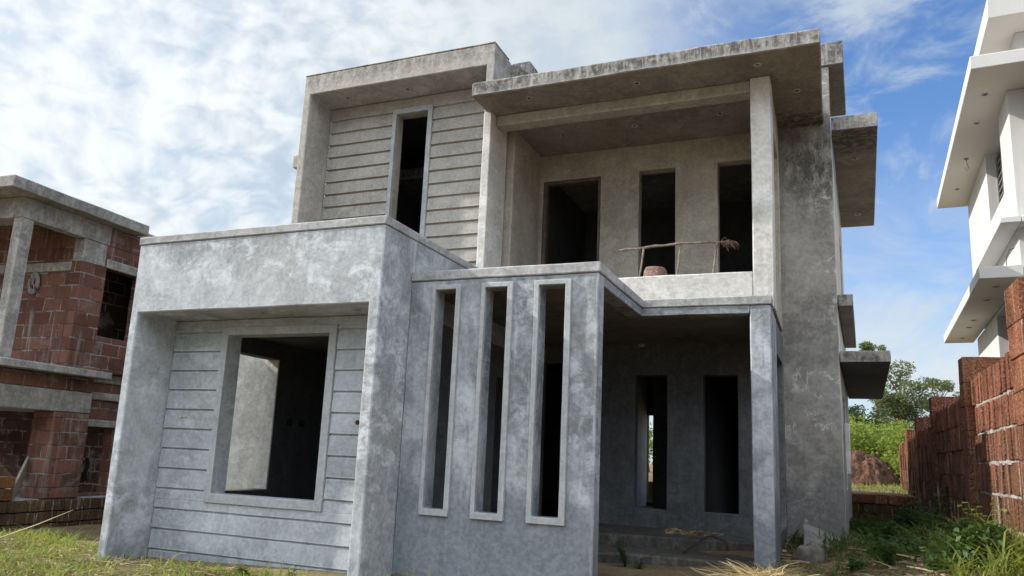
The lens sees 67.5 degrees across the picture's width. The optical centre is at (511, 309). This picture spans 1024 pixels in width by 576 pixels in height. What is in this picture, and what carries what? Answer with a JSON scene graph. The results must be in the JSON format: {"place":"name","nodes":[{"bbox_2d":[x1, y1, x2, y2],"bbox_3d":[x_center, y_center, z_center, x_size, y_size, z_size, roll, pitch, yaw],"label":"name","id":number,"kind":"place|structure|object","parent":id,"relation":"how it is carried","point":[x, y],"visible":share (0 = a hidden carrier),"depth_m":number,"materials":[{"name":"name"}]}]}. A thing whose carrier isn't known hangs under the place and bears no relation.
{"place":"outdoors","nodes":[
{"label":"outdoors","id":0,"kind":"place"},
{"bbox_2d":[0,525,429,575],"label":"grass","id":1,"kind":"structure","parent":0,"point":[41,535],"depth_m":8.47,"materials":[{"name":"green plant"}]},
{"bbox_2d":[0,0,986,463],"label":"sky","id":2,"kind":"structure","parent":0,"point":[171,117],"materials":[{"name":"blue"}]},
{"bbox_2d":[0,524,1015,575],"bbox_3d":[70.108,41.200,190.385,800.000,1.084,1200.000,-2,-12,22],"label":"ground","id":3,"kind":"structure","parent":0,"point":[611,569],"depth_m":8.89,"materials":[{"name":"green plant"}]},
{"bbox_2d":[0,510,71,537],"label":"bamboo pole","id":4,"kind":"object","parent":3,"relation":"on","point":[30,526],"depth_m":9.27,"materials":[{"name":"wood"}]},
{"bbox_2d":[0,174,154,531],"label":"laterite house","id":5,"kind":"structure","parent":3,"relation":"on","point":[64,331],"depth_m":14.22,"materials":[{"name":"brown brick"}]},
{"bbox_2d":[0,488,13,500],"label":"laterite block","id":6,"kind":"object","parent":5,"relation":"on","point":[6,494],"depth_m":12.66,"materials":[{"name":"orange stone"}]},
{"bbox_2d":[0,476,15,488],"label":"laterite block","id":7,"kind":"object","parent":6,"relation":"on","point":[6,482],"depth_m":12.68,"materials":[{"name":"brown stone"}]},
{"bbox_2d":[8,455,28,501],"bbox_3d":[-8.565,2.897,13.383,0.040,0.996,1.226,6,-12,-18],"label":"wooden plank","id":8,"kind":"object","parent":5,"relation":"on","point":[21,475],"visible":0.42,"depth_m":13.27,"materials":[{"name":"grey wood"}]},
{"bbox_2d":[27,272,39,293],"bbox_3d":[-9.069,-0.500,14.508,0.280,0.430,0.052,-1,-12,19],"label":"cable coil","id":9,"kind":"object","parent":5,"relation":"hanging from","point":[31,281],"visible":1,"depth_m":14.49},
{"bbox_2d":[81,457,89,482],"bbox_3d":[-8.107,3.059,14.566,0.068,0.474,0.210,-1,-12,19],"label":"dark cloth","id":10,"kind":"object","parent":5,"relation":"hanging from","point":[85,471],"visible":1,"depth_m":14.55,"materials":[{"name":"black fabric"}]},
{"bbox_2d":[121,552,132,565],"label":"weed plant","id":11,"kind":"object","parent":3,"relation":"on","point":[126,558],"visible":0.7,"depth_m":8.65,"materials":[{"name":"green plant"}]},
{"bbox_2d":[233,564,250,574],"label":"weed plant","id":12,"kind":"object","parent":3,"relation":"on","point":[240,569],"visible":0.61,"depth_m":7.89,"materials":[{"name":"green plant"}]},
{"bbox_2d":[97,27,890,575],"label":"concrete house","id":13,"kind":"structure","parent":3,"relation":"on","point":[439,325],"depth_m":10.69,"materials":[{"name":"concrete"}]},
{"bbox_2d":[643,266,666,276],"bbox_3d":[2.012,-0.446,10.771,0.342,0.311,0.246,-2,-12,22],"label":"laterite chunk","id":14,"kind":"object","parent":13,"relation":"on","point":[654,271],"visible":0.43,"depth_m":10.69,"materials":[{"name":"brown stone"}]},
{"bbox_2d":[619,237,739,276],"bbox_3d":[2.305,-0.648,10.665,1.678,0.630,0.138,-2,-12,22],"label":"wooden railing","id":15,"kind":"object","parent":13,"relation":"on","point":[725,242],"visible":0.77,"depth_m":10.66,"materials":[{"name":"brown wood"}]},
{"bbox_2d":[663,528,723,535],"bbox_3d":[2.548,3.174,10.846,0.874,0.096,0.689,-2,-12,22],"label":"leaf pile","id":16,"kind":"object","parent":13,"relation":"on","point":[680,531],"visible":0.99,"depth_m":10.75,"materials":[{"name":"plant"}]},
{"bbox_2d":[683,535,728,552],"bbox_3d":[2.463,2.991,9.710,0.559,0.227,0.241,-1,-11,17],"label":"bent rod","id":17,"kind":"object","parent":13,"relation":"on","point":[693,545],"visible":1,"depth_m":9.72,"materials":[{"name":"metal"}]},
{"bbox_2d":[612,540,629,566],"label":"weed plant","id":18,"kind":"object","parent":3,"relation":"on","point":[624,556],"visible":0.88,"depth_m":9.21,"materials":[{"name":"green plant"}]},
{"bbox_2d":[633,557,649,568],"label":"weed plant","id":19,"kind":"object","parent":3,"relation":"on","point":[640,565],"visible":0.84,"depth_m":9.01,"materials":[{"name":"green plant"}]},
{"bbox_2d":[677,558,822,575],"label":"straw heap","id":20,"kind":"object","parent":3,"relation":"on","point":[748,571],"visible":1,"depth_m":6.96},
{"bbox_2d":[795,544,825,563],"bbox_3d":[3.552,2.924,9.107,0.334,0.245,0.285,-2,-12,22],"label":"rubble stone","id":21,"kind":"object","parent":3,"relation":"on","point":[809,552],"visible":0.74,"depth_m":9.00,"materials":[{"name":"grey stone"}]},
{"bbox_2d":[785,519,845,548],"bbox_3d":[4.070,3.021,10.069,0.949,0.532,1.102,-2,-12,22],"label":"concrete rubble","id":22,"kind":"object","parent":3,"relation":"on","point":[808,529],"visible":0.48,"depth_m":9.96,"materials":[{"name":"grey concrete"}]},
{"bbox_2d":[844,555,868,572],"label":"weed plant","id":23,"kind":"object","parent":3,"relation":"on","point":[852,566],"visible":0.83,"depth_m":7.91,"materials":[{"name":"green plant"}]},
{"bbox_2d":[708,518,1023,575],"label":"grass","id":24,"kind":"structure","parent":3,"relation":"on","point":[850,539],"depth_m":8.97,"materials":[{"name":"green plant"}]},
{"bbox_2d":[852,493,913,523],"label":"retaining wall","id":25,"kind":"structure","parent":3,"relation":"on","point":[881,510],"depth_m":16.36,"materials":[{"name":"brown brick"}]},
{"bbox_2d":[749,529,1023,575],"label":"dry litter","id":26,"kind":"object","parent":3,"relation":"on","point":[884,573],"visible":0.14,"depth_m":7.93,"materials":[{"name":"beige plant"}]},
{"bbox_2d":[871,537,906,566],"bbox_3d":[3.840,2.503,7.789,0.370,0.305,0.274,-10,-17,49],"label":"weed plant","id":27,"kind":"object","parent":3,"relation":"on","point":[888,552],"visible":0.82,"depth_m":7.80,"materials":[{"name":"green plant"}]},
{"bbox_2d":[877,521,901,539],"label":"weed plant","id":28,"kind":"object","parent":3,"relation":"on","point":[884,530],"visible":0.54,"depth_m":10.64,"materials":[{"name":"green plant"}]},
{"bbox_2d":[895,503,919,530],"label":"weed plant","id":29,"kind":"object","parent":3,"relation":"on","point":[908,518],"visible":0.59,"depth_m":12.50,"materials":[{"name":"green plant"}]},
{"bbox_2d":[896,501,918,522],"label":"weed plant","id":30,"kind":"object","parent":3,"relation":"on","point":[907,512],"visible":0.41,"depth_m":13.95,"materials":[{"name":"green plant"}]},
{"bbox_2d":[903,519,940,544],"bbox_3d":[4.684,2.590,8.745,0.350,0.398,0.396,4,-11,-8],"label":"weed plant","id":31,"kind":"object","parent":3,"relation":"on","point":[920,529],"visible":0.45,"depth_m":8.73,"materials":[{"name":"green plant"}]},
{"bbox_2d":[904,482,952,529],"bbox_3d":[6.272,3.034,11.342,0.677,0.883,0.676,0,-11,11],"label":"weed plant","id":32,"kind":"object","parent":3,"relation":"on","point":[935,507],"visible":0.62,"depth_m":11.44,"materials":[{"name":"green plant"}]},
{"bbox_2d":[913,506,946,536],"bbox_3d":[5.363,2.779,9.748,0.426,0.501,0.519,-2,-12,22],"label":"weed plant","id":33,"kind":"object","parent":3,"relation":"on","point":[934,524],"visible":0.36,"depth_m":9.78,"materials":[{"name":"green plant"}]},
{"bbox_2d":[849,510,1017,575],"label":"weed cover","id":34,"kind":"object","parent":3,"relation":"on","point":[966,533],"visible":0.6,"depth_m":7.25,"materials":[{"name":"green plant"}]},
{"bbox_2d":[874,512,1023,575],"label":"grass","id":35,"kind":"structure","parent":3,"relation":"on","point":[987,571],"depth_m":6.41,"materials":[{"name":"green plant"}]},
{"bbox_2d":[899,278,1023,547],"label":"boundary wall","id":36,"kind":"structure","parent":3,"relation":"on","point":[967,445],"depth_m":9.03,"materials":[{"name":"brown brick"}]},
{"bbox_2d":[937,0,1023,356],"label":"white house","id":37,"kind":"structure","parent":3,"relation":"on","point":[983,177],"depth_m":15.82,"materials":[{"name":"paint"}]},
{"bbox_2d":[957,502,1006,528],"bbox_3d":[4.663,2.204,7.619,0.439,0.554,0.501,-2,-12,22],"label":"weed plant","id":38,"kind":"object","parent":3,"relation":"on","point":[989,521],"visible":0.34,"depth_m":7.59,"materials":[{"name":"green plant"}]},
{"bbox_2d":[648,464,915,521],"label":"raised terrain","id":39,"kind":"structure","parent":0,"point":[650,493],"depth_m":18.45,"materials":[{"name":"soil"}]},
{"bbox_2d":[649,422,652,471],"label":"bush","id":40,"kind":"object","parent":39,"relation":"on","point":[651,442],"visible":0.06,"depth_m":25.98,"materials":[{"name":"green plant"}]},
{"bbox_2d":[848,402,887,443],"bbox_3d":[16.572,6.306,36.598,2.580,3.950,2.767,6,-11,-16],"label":"tree","id":41,"kind":"object","parent":39,"relation":"on","point":[854,411],"visible":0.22,"depth_m":36.49,"materials":[{"name":"green plant"}]},
{"bbox_2d":[858,340,886,438],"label":"tree","id":42,"kind":"object","parent":39,"relation":"on","point":[867,346],"visible":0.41,"depth_m":47.76,"materials":[{"name":"green plant"}]},
{"bbox_2d":[851,450,900,486],"bbox_3d":[10.116,4.707,22.499,2.600,1.152,2.600,-2,-12,22],"label":"soil mound","id":43,"kind":"object","parent":39,"relation":"on","point":[869,469],"visible":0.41,"depth_m":21.53,"materials":[{"name":"brown soil"}]},
{"bbox_2d":[849,421,904,461],"bbox_3d":[11.306,4.441,24.448,2.368,1.746,1.791,-2,-12,22],"label":"bush","id":44,"kind":"object","parent":39,"relation":"on","point":[857,440],"visible":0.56,"depth_m":24.20,"materials":[{"name":"green plant"}]},
{"bbox_2d":[851,482,910,494],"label":"grass","id":45,"kind":"structure","parent":39,"relation":"on","point":[863,487],"depth_m":18.85,"materials":[{"name":"green plant"}]},
{"bbox_2d":[849,414,913,457],"bbox_3d":[13.360,5.114,28.541,3.779,2.360,1.879,-2,-12,22],"label":"bush","id":46,"kind":"object","parent":39,"relation":"on","point":[903,425],"visible":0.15,"depth_m":28.37,"materials":[{"name":"green plant"}]},
{"bbox_2d":[887,452,900,485],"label":"bush","id":47,"kind":"object","parent":39,"relation":"on","point":[897,472],"visible":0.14,"depth_m":21.62,"materials":[{"name":"green plant"}]},
{"bbox_2d":[880,428,909,471],"bbox_3d":[12.177,4.578,23.502,1.773,1.990,1.592,-2,-12,22],"label":"bush","id":48,"kind":"object","parent":39,"relation":"on","point":[890,456],"visible":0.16,"depth_m":23.34,"materials":[{"name":"green plant"}]},
{"bbox_2d":[867,359,937,435],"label":"tree","id":49,"kind":"object","parent":39,"relation":"on","point":[900,406],"visible":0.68,"depth_m":41.36,"materials":[{"name":"green plant"}]},
{"bbox_2d":[914,378,959,416],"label":"tree","id":50,"kind":"object","parent":39,"relation":"on","point":[946,385],"visible":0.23,"depth_m":41.97,"materials":[{"name":"green plant"}]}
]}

